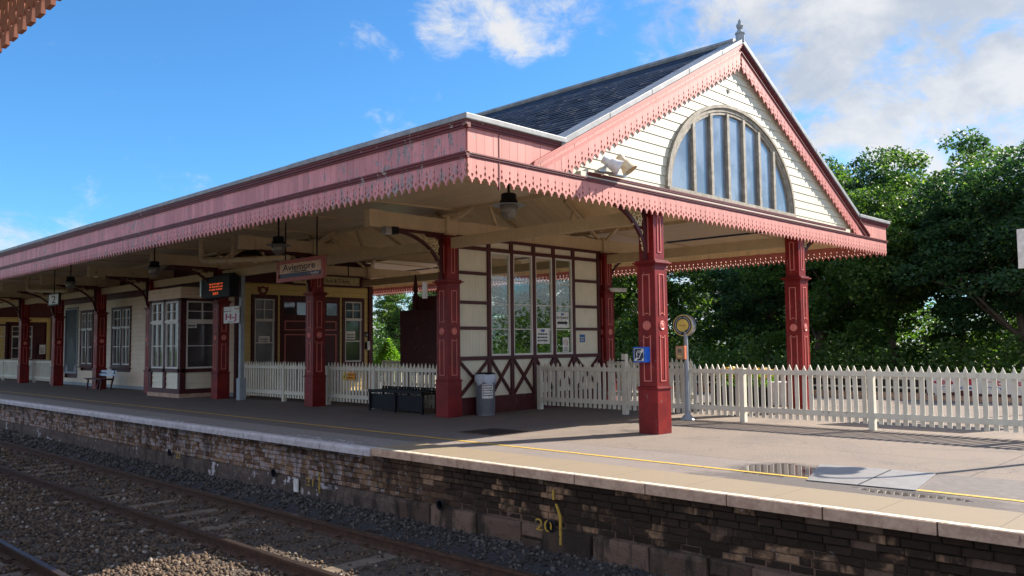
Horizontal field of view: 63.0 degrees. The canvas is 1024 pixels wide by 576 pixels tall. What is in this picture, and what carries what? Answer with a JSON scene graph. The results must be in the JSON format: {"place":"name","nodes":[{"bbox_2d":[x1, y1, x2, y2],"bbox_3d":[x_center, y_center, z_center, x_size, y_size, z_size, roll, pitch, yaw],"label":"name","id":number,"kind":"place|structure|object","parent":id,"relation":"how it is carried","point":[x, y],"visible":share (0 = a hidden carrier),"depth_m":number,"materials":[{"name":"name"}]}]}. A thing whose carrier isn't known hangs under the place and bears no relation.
{"place":"outdoors","nodes":[
{"label":"outdoors","id":0,"kind":"place"},
{"bbox_2d":[0,432,659,575],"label":"trackbed","id":1,"kind":"structure","parent":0,"point":[462,549],"depth_m":11.30,"materials":[{"name":"gravel"}]},
{"bbox_2d":[0,539,69,575],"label":"railway track","id":2,"kind":"structure","parent":1,"relation":"on","point":[24,561],"depth_m":9.99,"materials":[{"name":"metal"}]},
{"bbox_2d":[0,440,540,575],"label":"railway track","id":3,"kind":"structure","parent":1,"relation":"on","point":[424,555],"depth_m":11.96,"materials":[{"name":"metal"}]},
{"bbox_2d":[0,428,668,575],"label":"ballast","id":4,"kind":"structure","parent":1,"relation":"on","point":[9,494],"depth_m":11.79,"materials":[{"name":"gravel"}]},
{"bbox_2d":[0,377,1023,512],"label":"platform","id":5,"kind":"structure","parent":0,"point":[801,447],"depth_m":13.39,"materials":[{"name":"concrete"}]},
{"bbox_2d":[0,297,30,382],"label":"canopy column","id":6,"kind":"structure","parent":5,"relation":"on","point":[23,311],"depth_m":37.70,"materials":[{"name":"red metal"}]},
{"bbox_2d":[0,359,50,382],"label":"picket fence","id":7,"kind":"object","parent":5,"relation":"on","point":[39,370],"visible":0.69,"depth_m":38.22,"materials":[{"name":"wood"}]},
{"bbox_2d":[0,302,52,360],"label":"building","id":8,"kind":"structure","parent":5,"relation":"on","point":[40,314],"depth_m":44.98,"materials":[{"name":"paint"}]},
{"bbox_2d":[0,324,7,359],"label":"window","id":9,"kind":"structure","parent":8,"relation":"in","point":[1,325],"depth_m":44.06,"materials":[{"name":"white wood"}]},
{"bbox_2d":[8,324,34,359],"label":"window","id":10,"kind":"structure","parent":8,"relation":"in","point":[13,328],"depth_m":44.47,"materials":[{"name":"white glass"}]},
{"bbox_2d":[39,345,45,353],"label":"wall notice","id":11,"kind":"object","parent":8,"relation":"attached to","point":[42,349],"depth_m":45.30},
{"bbox_2d":[17,291,64,385],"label":"canopy column","id":12,"kind":"structure","parent":5,"relation":"on","point":[56,367],"depth_m":34.52,"materials":[{"name":"red metal"}]},
{"bbox_2d":[56,284,109,388],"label":"canopy column","id":13,"kind":"structure","parent":5,"relation":"on","point":[99,303],"depth_m":31.25,"materials":[{"name":"red metal"}]},
{"bbox_2d":[84,370,116,390],"bbox_3d":[-15.004,3.355,30.442,1.650,0.731,0.584,-4,-5,44],"label":"slatted bench","id":14,"kind":"object","parent":5,"relation":"on","point":[99,379],"visible":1,"depth_m":30.32,"materials":[{"name":"wood"}]},
{"bbox_2d":[105,276,159,392],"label":"canopy column","id":15,"kind":"structure","parent":5,"relation":"on","point":[149,283],"depth_m":27.93,"materials":[{"name":"red metal"}]},
{"bbox_2d":[169,265,232,398],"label":"canopy column","id":16,"kind":"structure","parent":5,"relation":"on","point":[220,380],"depth_m":24.52,"materials":[{"name":"red metal"}]},
{"bbox_2d":[63,254,372,397],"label":"station building","id":17,"kind":"structure","parent":5,"relation":"on","point":[180,358],"depth_m":26.66,"materials":[{"name":"beige wood"}]},
{"bbox_2d":[64,308,78,373],"bbox_3d":[-18.753,2.251,35.557,1.540,2.750,0.060,-4,-5,44],"label":"door","id":18,"kind":"structure","parent":17,"relation":"attached to","point":[71,342],"depth_m":35.58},
{"bbox_2d":[78,310,93,367],"bbox_3d":[-17.438,2.091,34.286,1.510,2.350,0.150,-4,-5,44],"label":"window","id":19,"kind":"structure","parent":17,"relation":"in","point":[86,317],"depth_m":34.27,"materials":[{"name":"white glass"}]},
{"bbox_2d":[109,306,132,368],"bbox_3d":[-14.845,1.893,31.760,1.960,2.350,0.150,-4,-5,44],"label":"window","id":20,"kind":"structure","parent":17,"relation":"in","point":[120,355],"depth_m":31.75,"materials":[{"name":"white glass"}]},
{"bbox_2d":[151,302,163,367],"bbox_3d":[-11.142,1.495,26.296,0.895,2.050,0.100,-4,-5,44],"label":"window","id":21,"kind":"structure","parent":17,"relation":"in","point":[157,308],"depth_m":26.35,"materials":[{"name":"clear glass"}]},
{"bbox_2d":[165,301,178,368],"bbox_3d":[-10.391,1.437,25.565,0.925,2.050,0.100,-4,-5,44],"label":"window","id":22,"kind":"structure","parent":17,"relation":"in","point":[171,347],"depth_m":25.61,"materials":[{"name":"white glass"}]},
{"bbox_2d":[188,324,196,327],"bbox_3d":[-9.740,1.145,25.428,0.008,0.140,0.300,-4,-5,44],"label":"bay notice","id":23,"kind":"object","parent":17,"relation":"attached to","point":[192,325],"visible":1,"depth_m":25.44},
{"bbox_2d":[186,301,212,368],"bbox_3d":[-9.495,1.431,25.613,0.100,2.050,1.050,-4,-5,44],"label":"window","id":24,"kind":"structure","parent":17,"relation":"in","point":[199,339],"depth_m":25.58,"materials":[{"name":"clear glass"}]},
{"bbox_2d":[258,286,268,295],"bbox_3d":[-7.776,0.112,26.105,0.028,0.350,0.370,-4,-5,44],"label":"wall crest","id":25,"kind":"object","parent":17,"relation":"attached to","point":[262,290],"depth_m":26.10,"materials":[{"name":"gold metal"}]},
{"bbox_2d":[250,295,277,368],"bbox_3d":[-7.733,1.383,26.090,0.150,2.290,0.950,-4,-5,44],"label":"window","id":26,"kind":"structure","parent":17,"relation":"in","point":[264,309],"depth_m":26.13,"materials":[{"name":"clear glass"}]},
{"bbox_2d":[259,336,269,341],"bbox_3d":[-7.745,1.611,26.124,0.008,0.220,0.380,-4,-5,44],"label":"window paper","id":27,"kind":"object","parent":17,"relation":"attached to","point":[264,338],"depth_m":26.13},
{"bbox_2d":[279,296,305,391],"bbox_3d":[-6.962,1.822,26.858,0.075,3.120,1.100,-4,-5,44],"label":"door","id":28,"kind":"structure","parent":17,"relation":"in","point":[292,308],"depth_m":26.79,"materials":[{"name":"red wood"}]},
{"bbox_2d":[325,297,339,390],"bbox_3d":[-6.180,1.867,27.658,0.075,3.120,1.100,-4,-5,44],"label":"door","id":29,"kind":"structure","parent":17,"relation":"in","point":[332,305],"depth_m":27.86,"materials":[{"name":"red wood"}]},
{"bbox_2d":[346,331,354,338],"bbox_3d":[-5.503,1.611,28.425,0.008,0.280,0.400,-4,-5,44],"label":"window paper","id":30,"kind":"object","parent":17,"relation":"attached to","point":[350,334],"depth_m":28.43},
{"bbox_2d":[341,299,364,366],"bbox_3d":[-5.413,1.517,28.461,0.150,2.290,0.950,-4,-5,44],"label":"window","id":31,"kind":"structure","parent":17,"relation":"in","point":[353,310],"depth_m":28.53,"materials":[{"name":"clear glass"}]},
{"bbox_2d":[365,341,369,349],"bbox_3d":[-4.970,1.986,28.806,0.068,0.310,0.180,-4,-5,44],"label":"wall phone","id":32,"kind":"object","parent":17,"relation":"attached to","point":[367,345],"depth_m":28.77,"materials":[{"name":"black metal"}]},
{"bbox_2d":[0,19,889,307],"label":"station canopy","id":33,"kind":"object","parent":17,"relation":"attached to","point":[714,145],"visible":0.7,"depth_m":16.56,"materials":[{"name":"wood"}]},
{"bbox_2d":[26,277,67,293],"bbox_3d":[-17.535,-0.124,31.446,4.496,0.868,0.170,-4,-5,44],"label":"drain pipe","id":34,"kind":"object","parent":33,"relation":"attached to","point":[40,291],"visible":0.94,"depth_m":31.69,"materials":[{"name":"metal"}]},
{"bbox_2d":[48,270,60,305],"bbox_3d":[-16.335,-0.014,29.842,1.150,1.270,0.085,-4,-5,44],"label":"platform number sign","id":35,"kind":"object","parent":33,"relation":"hanging from","point":[54,298],"visible":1,"depth_m":29.79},
{"bbox_2d":[61,264,78,289],"bbox_3d":[-14.559,-0.364,27.567,0.540,0.855,0.540,-4,-5,44],"label":"canopy lamp","id":36,"kind":"object","parent":33,"relation":"hanging from","point":[70,281],"visible":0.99,"depth_m":27.47,"materials":[{"name":"black metal"}]},
{"bbox_2d":[144,246,164,276],"bbox_3d":[-9.817,-0.727,22.948,0.540,0.855,0.540,-4,-5,44],"label":"canopy lamp","id":37,"kind":"object","parent":33,"relation":"hanging from","point":[154,268],"visible":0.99,"depth_m":22.83,"materials":[{"name":"black metal"}]},
{"bbox_2d":[199,236,290,264],"bbox_3d":[-6.806,-0.946,20.995,4.496,0.868,0.170,-4,-5,44],"label":"drain pipe","id":38,"kind":"object","parent":33,"relation":"attached to","point":[230,260],"visible":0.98,"depth_m":21.11,"materials":[{"name":"metal"}]},
{"bbox_2d":[266,217,290,255],"bbox_3d":[-5.139,-1.125,18.394,0.540,0.855,0.540,-4,-5,44],"label":"canopy lamp","id":39,"kind":"object","parent":33,"relation":"hanging from","point":[278,244],"visible":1,"depth_m":18.28,"materials":[{"name":"black metal"}]},
{"bbox_2d":[276,216,325,282],"bbox_3d":[-4.711,-0.849,18.618,1.930,1.365,0.080,-4,-5,44],"label":"station name sign","id":40,"kind":"object","parent":33,"relation":"hanging from","point":[305,268],"visible":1,"depth_m":18.49,"materials":[{"name":"metal"}]},
{"bbox_2d":[290,257,360,287],"bbox_3d":[-5.605,-0.643,25.298,0.100,1.200,2.450,-4,-5,44],"label":"hanging sign","id":41,"kind":"object","parent":33,"relation":"hanging from","point":[348,281],"visible":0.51,"depth_m":25.57,"materials":[{"name":"beige metal"}]},
{"bbox_2d":[382,226,398,234],"bbox_3d":[-2.431,-1.139,16.654,0.200,0.160,0.300,-4,-5,44],"label":"floodlight","id":42,"kind":"object","parent":33,"relation":"attached to","point":[392,230],"visible":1,"depth_m":16.58,"materials":[{"name":"metal"}]},
{"bbox_2d":[492,178,524,219],"bbox_3d":[-0.054,-1.514,13.440,0.540,0.855,0.540,-4,-5,44],"label":"canopy lamp","id":43,"kind":"object","parent":33,"relation":"hanging from","point":[508,205],"visible":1,"depth_m":13.32,"materials":[{"name":"black metal"}]},
{"bbox_2d":[594,155,623,175],"bbox_3d":[1.481,-1.875,12.751,0.491,0.323,0.264,0,-4,-13],"label":"horn speaker","id":44,"kind":"object","parent":33,"relation":"attached to","point":[613,165],"visible":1,"depth_m":12.72},
{"bbox_2d":[608,154,636,177],"bbox_3d":[1.722,-1.924,13.048,0.480,0.370,0.268,0,-4,-8],"label":"horn speaker","id":45,"kind":"object","parent":33,"relation":"attached to","point":[628,167],"visible":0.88,"depth_m":13.03},
{"bbox_2d":[664,104,795,216],"bbox_3d":[4.268,-2.513,15.947,0.112,1.880,4.760,-4,-5,44],"label":"arched window frame","id":46,"kind":"structure","parent":33,"relation":"in","point":[720,152],"depth_m":15.78,"materials":[{"name":"white wood"}]},
{"bbox_2d":[236,276,245,399],"bbox_3d":[-7.728,1.316,23.898,0.200,3.750,0.200,-4,-5,44],"label":"display pole","id":47,"kind":"object","parent":5,"relation":"on","point":[240,387],"visible":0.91,"depth_m":23.83,"materials":[{"name":"metal"}]},
{"bbox_2d":[200,273,238,298],"bbox_3d":[-8.486,-0.062,24.219,1.780,0.700,0.329,-4,-5,44],"label":"departure display","id":48,"kind":"object","parent":47,"relation":"attached to","point":[223,285],"visible":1,"depth_m":23.92,"materials":[{"name":"black metal"}]},
{"bbox_2d":[224,306,239,323],"bbox_3d":[-8.054,0.770,23.994,0.920,0.480,0.022,-4,-5,44],"label":"letter sign","id":49,"kind":"object","parent":47,"relation":"attached to","point":[231,314],"visible":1,"depth_m":23.95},
{"bbox_2d":[244,361,304,401],"bbox_3d":[-6.519,2.587,23.245,4.400,1.100,0.120,-4,-5,44],"label":"picket fence","id":50,"kind":"object","parent":5,"relation":"on","point":[284,393],"visible":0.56,"depth_m":23.33,"materials":[{"name":"wood"}]},
{"bbox_2d":[259,249,328,406],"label":"canopy column","id":51,"kind":"structure","parent":5,"relation":"on","point":[315,376],"depth_m":21.01,"materials":[{"name":"red metal"}]},
{"bbox_2d":[325,362,436,407],"bbox_3d":[-2.997,2.318,19.814,4.962,1.098,0.120,-4,-5,44],"label":"picket fence","id":52,"kind":"object","parent":5,"relation":"on","point":[373,376],"visible":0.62,"depth_m":20.22,"materials":[{"name":"wood"}]},
{"bbox_2d":[342,372,354,379],"bbox_3d":[-4.072,2.186,20.815,0.530,0.200,0.014,-4,-5,44],"label":"warning sign","id":53,"kind":"object","parent":52,"relation":"attached to","point":[350,376],"visible":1,"depth_m":20.77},
{"bbox_2d":[373,338,399,381],"bbox_3d":[-5.263,3.079,35.801,2.180,1.892,2.050,-4,-5,44],"label":"garden bush","id":54,"kind":"object","parent":5,"relation":"on","point":[388,351],"visible":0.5,"depth_m":35.61,"materials":[{"name":"green plant"}]},
{"bbox_2d":[368,386,435,414],"bbox_3d":[-2.480,2.516,18.835,1.970,0.560,0.440,-4,-5,44],"label":"metal bench","id":55,"kind":"object","parent":5,"relation":"on","point":[408,402],"visible":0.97,"depth_m":18.69,"materials":[{"name":"metal"}]},
{"bbox_2d":[382,360,435,387],"bbox_3d":[-0.952,2.674,24.934,9.600,1.030,0.120,-4,-5,44],"label":"picket fence","id":56,"kind":"object","parent":5,"relation":"on","point":[384,362],"visible":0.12,"depth_m":27.65,"materials":[{"name":"wood"}]},
{"bbox_2d":[400,274,436,386],"bbox_3d":[-2.293,1.379,25.052,2.540,3.660,0.709,-4,-5,44],"label":"maroon kiosk","id":57,"kind":"object","parent":5,"relation":"on","point":[418,332],"visible":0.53,"depth_m":25.16,"materials":[{"name":"wood"}]},
{"bbox_2d":[399,228,463,417],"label":"canopy column","id":58,"kind":"structure","parent":5,"relation":"on","point":[449,380],"depth_m":17.47,"materials":[{"name":"red metal"}]},
{"bbox_2d":[419,282,437,298],"bbox_3d":[-1.794,0.048,17.638,0.439,0.350,0.136,-2,-4,20],"label":"edge on sign","id":59,"kind":"object","parent":58,"relation":"attached to","point":[424,287],"visible":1,"depth_m":17.61,"materials":[{"name":"metal"}]},
{"bbox_2d":[474,372,496,415],"bbox_3d":[-0.567,2.260,17.865,0.492,0.900,0.479,-4,-5,44],"label":"litter bin","id":60,"kind":"object","parent":5,"relation":"on","point":[485,407],"visible":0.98,"depth_m":17.71,"materials":[{"name":"grey"}]},
{"bbox_2d":[482,384,492,398],"bbox_3d":[-0.512,2.188,17.697,0.239,0.300,0.043,1,-4,-17],"label":"bin notice","id":61,"kind":"object","parent":60,"relation":"attached to","point":[487,391],"visible":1,"depth_m":17.68,"materials":[{"name":"paper"}]},
{"bbox_2d":[461,428,526,435],"bbox_3d":[-0.329,2.466,14.360,0.850,0.011,0.850,-4,-5,44],"label":"manhole cover","id":62,"kind":"object","parent":5,"relation":"on","point":[493,431],"visible":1,"depth_m":14.29,"materials":[{"name":"black metal"}]},
{"bbox_2d":[0,398,1023,575],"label":"platform wall","id":63,"kind":"structure","parent":5,"relation":"attached to","point":[661,530],"depth_m":9.59,"materials":[{"name":"brick"}]},
{"bbox_2d":[0,394,1023,529],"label":"concrete strip","id":64,"kind":"object","parent":5,"relation":"on","point":[975,515],"visible":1,"depth_m":9.28,"materials":[{"name":"concrete"}]},
{"bbox_2d":[145,416,186,421],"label":"painted words","id":65,"kind":"object","parent":64,"relation":"on","point":[164,418],"visible":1,"depth_m":17.60,"materials":[{"name":"paint"}]},
{"bbox_2d":[288,435,361,443],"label":"painted words","id":66,"kind":"object","parent":64,"relation":"on","point":[321,438],"visible":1,"depth_m":13.31,"materials":[{"name":"paint"}]},
{"bbox_2d":[376,447,1023,532],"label":"white edge line","id":67,"kind":"object","parent":64,"relation":"on","point":[912,517],"visible":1,"depth_m":8.03,"materials":[{"name":"paint"}]},
{"bbox_2d":[4,391,1023,501],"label":"yellow line","id":68,"kind":"object","parent":5,"relation":"on","point":[571,452],"depth_m":11.26,"materials":[{"name":"paint"}]},
{"bbox_2d":[457,235,602,415],"bbox_3d":[0.522,0.880,19.515,0.116,3.850,4.965,-4,-5,44],"label":"glazed screen","id":69,"kind":"object","parent":5,"relation":"on","point":[516,382],"visible":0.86,"depth_m":19.13,"materials":[{"name":"white wood"}]},
{"bbox_2d":[491,252,510,355],"bbox_3d":[-0.274,0.359,18.748,0.055,2.311,0.625,-4,-5,44],"label":"window frame","id":70,"kind":"structure","parent":69,"relation":"in","point":[497,253],"depth_m":18.90,"materials":[{"name":"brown wood"}]},
{"bbox_2d":[513,254,532,354],"bbox_3d":[0.236,0.388,19.269,0.055,2.311,0.655,-4,-5,44],"label":"window frame","id":71,"kind":"structure","parent":69,"relation":"in","point":[530,257],"depth_m":19.43,"materials":[{"name":"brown wood"}]},
{"bbox_2d":[536,328,549,343],"bbox_3d":[0.727,1.129,19.668,0.009,0.370,0.480,-4,-5,44],"label":"window notice","id":72,"kind":"object","parent":69,"relation":"attached to","point":[542,335],"depth_m":19.67,"materials":[{"name":"paper"}]},
{"bbox_2d":[535,256,552,354],"bbox_3d":[0.741,0.417,19.785,0.055,2.311,0.610,-4,-5,44],"label":"window frame","id":73,"kind":"structure","parent":69,"relation":"in","point":[550,259],"depth_m":19.94,"materials":[{"name":"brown wood"}]},
{"bbox_2d":[556,312,568,327],"bbox_3d":[1.219,0.773,20.201,0.009,0.380,0.480,-4,-5,44],"label":"entrance sign","id":74,"kind":"object","parent":69,"relation":"attached to","point":[562,319],"visible":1,"depth_m":20.20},
{"bbox_2d":[555,258,572,353],"bbox_3d":[1.241,0.446,20.296,0.055,2.311,0.640,-4,-5,44],"label":"window frame","id":75,"kind":"structure","parent":69,"relation":"in","point":[570,261],"depth_m":20.45,"materials":[{"name":"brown wood"}]},
{"bbox_2d":[563,337,568,351],"bbox_3d":[1.307,1.371,20.242,0.013,0.350,0.230,-4,-5,44],"label":"prohibition notice","id":76,"kind":"object","parent":69,"relation":"attached to","point":[565,344],"visible":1,"depth_m":20.24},
{"bbox_2d":[580,335,584,341],"bbox_3d":[1.748,1.250,20.748,0.008,0.190,0.200,-4,-5,44],"label":"notice","id":77,"kind":"object","parent":69,"relation":"attached to","point":[582,338],"visible":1,"depth_m":20.75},
{"bbox_2d":[600,252,620,399],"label":"canopy column","id":78,"kind":"structure","parent":5,"relation":"on","point":[607,320],"depth_m":21.29,"materials":[{"name":"red metal"}]},
{"bbox_2d":[608,288,626,291],"bbox_3d":[2.618,0.047,21.340,0.616,0.129,0.100,-1,-4,9],"label":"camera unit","id":79,"kind":"object","parent":78,"relation":"attached to","point":[618,289],"visible":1,"depth_m":21.27,"materials":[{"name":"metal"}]},
{"bbox_2d":[615,354,628,414],"bbox_3d":[2.323,2.026,17.629,0.255,1.270,0.120,-4,-5,44],"label":"gate post","id":80,"kind":"object","parent":5,"relation":"on","point":[624,366],"visible":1,"depth_m":17.54,"materials":[{"name":"white wood"}]},
{"bbox_2d":[595,195,672,434],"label":"canopy column","id":81,"kind":"structure","parent":5,"relation":"on","point":[654,387],"depth_m":13.87,"materials":[{"name":"red metal"}]},
{"bbox_2d":[633,347,649,362],"bbox_3d":[2.144,1.105,13.844,0.255,0.255,0.140,-4,-5,44],"label":"sign","id":82,"kind":"object","parent":81,"relation":"attached to","point":[641,354],"visible":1,"depth_m":13.79,"materials":[{"name":"blue plastic"}]},
{"bbox_2d":[607,358,692,403],"bbox_3d":[3.309,2.262,20.227,2.500,1.126,0.120,-4,-5,44],"label":"picket fence","id":83,"kind":"object","parent":5,"relation":"on","point":[675,363],"visible":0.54,"depth_m":19.78,"materials":[{"name":"wood"}]},
{"bbox_2d":[673,314,695,419],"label":"help point","id":84,"kind":"structure","parent":5,"relation":"on","point":[684,325],"depth_m":16.29,"materials":[{"name":"metal"}]},
{"bbox_2d":[537,362,1023,432],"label":"picket fence","id":85,"kind":"object","parent":5,"relation":"on","point":[871,416],"visible":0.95,"depth_m":14.66,"materials":[{"name":"wood"}]},
{"bbox_2d":[780,234,815,409],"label":"canopy column","id":86,"kind":"structure","parent":5,"relation":"on","point":[795,279],"depth_m":17.70,"materials":[{"name":"red metal"}]},
{"bbox_2d":[616,372,1021,402],"bbox_3d":[11.340,2.446,20.061,24.000,0.560,0.300,-4,-5,44],"label":"boundary railing","id":87,"kind":"object","parent":5,"relation":"on","point":[917,391],"visible":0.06,"depth_m":22.00,"materials":[{"name":"wood"},{"name":"paint"}]},
{"bbox_2d":[926,378,1021,397],"bbox_3d":[13.143,2.213,18.090,7.850,0.480,0.014,-4,-5,44],"label":"banner","id":88,"kind":"object","parent":87,"relation":"attached to","point":[1008,383],"visible":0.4,"depth_m":19.99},
{"bbox_2d":[807,464,936,490],"bbox_3d":[3.871,2.070,9.208,1.368,0.008,1.263,-4,-5,39],"label":"tread plate cover","id":89,"kind":"object","parent":5,"relation":"on","point":[888,478],"visible":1,"depth_m":9.11,"materials":[{"name":"metal"}]},
{"bbox_2d":[921,474,1023,500],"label":"patched asphalt","id":90,"kind":"structure","parent":5,"relation":"on","point":[995,488],"depth_m":8.49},
{"bbox_2d":[1017,229,1023,268],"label":"board sign","id":91,"kind":"object","parent":5,"relation":"on","point":[1020,239],"visible":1,"depth_m":17.55,"materials":[{"name":"metal"}]},
{"bbox_2d":[0,0,1023,345],"label":"sky","id":92,"kind":"structure","parent":0,"point":[109,108],"materials":[{"name":"blue"}]},
{"bbox_2d":[374,341,1020,376],"bbox_3d":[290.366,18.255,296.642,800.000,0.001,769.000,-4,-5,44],"label":"verge","id":93,"kind":"structure","parent":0,"point":[864,358],"depth_m":83.08,"materials":[{"name":"green plant"}]},
{"bbox_2d":[492,282,529,351],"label":"conifer tree","id":94,"kind":"object","parent":93,"relation":"on","point":[496,290],"visible":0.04,"depth_m":49.80,"materials":[{"name":"green plant"}]},
{"bbox_2d":[492,280,569,351],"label":"tree","id":95,"kind":"object","parent":93,"relation":"on","point":[523,340],"visible":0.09,"depth_m":48.72,"materials":[{"name":"green plant"}]},
{"bbox_2d":[492,279,569,344],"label":"conifer tree","id":96,"kind":"object","parent":93,"relation":"on","point":[520,288],"visible":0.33,"depth_m":46.19,"materials":[{"name":"green plant"}]},
{"bbox_2d":[541,279,681,347],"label":"tree","id":97,"kind":"object","parent":93,"relation":"on","point":[567,303],"visible":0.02,"depth_m":46.10,"materials":[{"name":"green plant"}]},
{"bbox_2d":[612,264,718,351],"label":"tree","id":98,"kind":"object","parent":93,"relation":"on","point":[626,325],"visible":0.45,"depth_m":42.15,"materials":[{"name":"green plant"}]},
{"bbox_2d":[373,296,1020,372],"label":"undergrowth","id":99,"kind":"object","parent":93,"relation":"on","point":[913,335],"visible":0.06,"depth_m":43.52,"materials":[{"name":"green plant"}]},
{"bbox_2d":[373,328,1023,377],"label":"shrubs","id":100,"kind":"object","parent":93,"relation":"on","point":[743,356],"visible":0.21,"depth_m":32.24,"materials":[{"name":"green plant"}]},
{"bbox_2d":[669,261,770,349],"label":"tree","id":101,"kind":"object","parent":93,"relation":"on","point":[706,299],"visible":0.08,"depth_m":48.20,"materials":[{"name":"green plant"}]},
{"bbox_2d":[700,257,824,365],"bbox_3d":[12.973,0.200,40.478,6.684,7.754,7.934,-1,-4,1],"label":"tree","id":102,"kind":"object","parent":93,"relation":"on","point":[769,304],"visible":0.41,"depth_m":39.55,"materials":[{"name":"green plant"}]},
{"bbox_2d":[733,199,888,369],"bbox_3d":[12.999,-0.274,36.026,6.659,8.179,7.347,-2,-4,16],"label":"tree","id":103,"kind":"object","parent":93,"relation":"on","point":[827,311],"visible":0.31,"depth_m":35.27,"materials":[{"name":"green plant"}]},
{"bbox_2d":[774,145,939,369],"bbox_3d":[15.901,-1.465,39.293,7.423,10.856,8.776,-1,-4,9],"label":"tree","id":104,"kind":"object","parent":93,"relation":"on","point":[863,168],"visible":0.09,"depth_m":37.62,"materials":[{"name":"green plant"}]},
{"bbox_2d":[873,144,1023,367],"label":"tree","id":105,"kind":"object","parent":93,"relation":"on","point":[981,313],"visible":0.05,"depth_m":33.50,"materials":[{"name":"green plant"}]},
{"bbox_2d":[714,366,786,405],"bbox_3d":[5.873,2.348,20.160,2.048,0.889,0.668,-4,-5,44],"label":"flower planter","id":106,"kind":"object","parent":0,"point":[759,390],"visible":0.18,"depth_m":19.96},
{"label":"near platform","id":107,"kind":"structure","parent":0,"visible":0},
{"bbox_2d":[0,0,60,52],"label":"canopy","id":108,"kind":"object","parent":107,"relation":"on","point":[17,17],"visible":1,"depth_m":4.88,"materials":[{"name":"paint"}]},
{"label":"forecourt","id":109,"kind":"structure","parent":0,"visible":0},
{"bbox_2d":[373,290,436,354],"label":"tree","id":110,"kind":"object","parent":109,"relation":"on","point":[389,316],"visible":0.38,"depth_m":50.06,"materials":[{"name":"green plant"}]},
{"bbox_2d":[805,148,1002,371],"bbox_3d":[15.238,-0.904,33.047,8.253,9.010,6.953,-1,-4,10],"label":"tree","id":111,"kind":"object","parent":109,"relation":"on","point":[880,298],"visible":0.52,"depth_m":32.00,"materials":[{"name":"green plant"}]},
{"bbox_2d":[871,126,1023,370],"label":"tree","id":112,"kind":"object","parent":109,"relation":"on","point":[991,252],"visible":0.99,"depth_m":29.31,"materials":[{"name":"green plant"}]}
]}

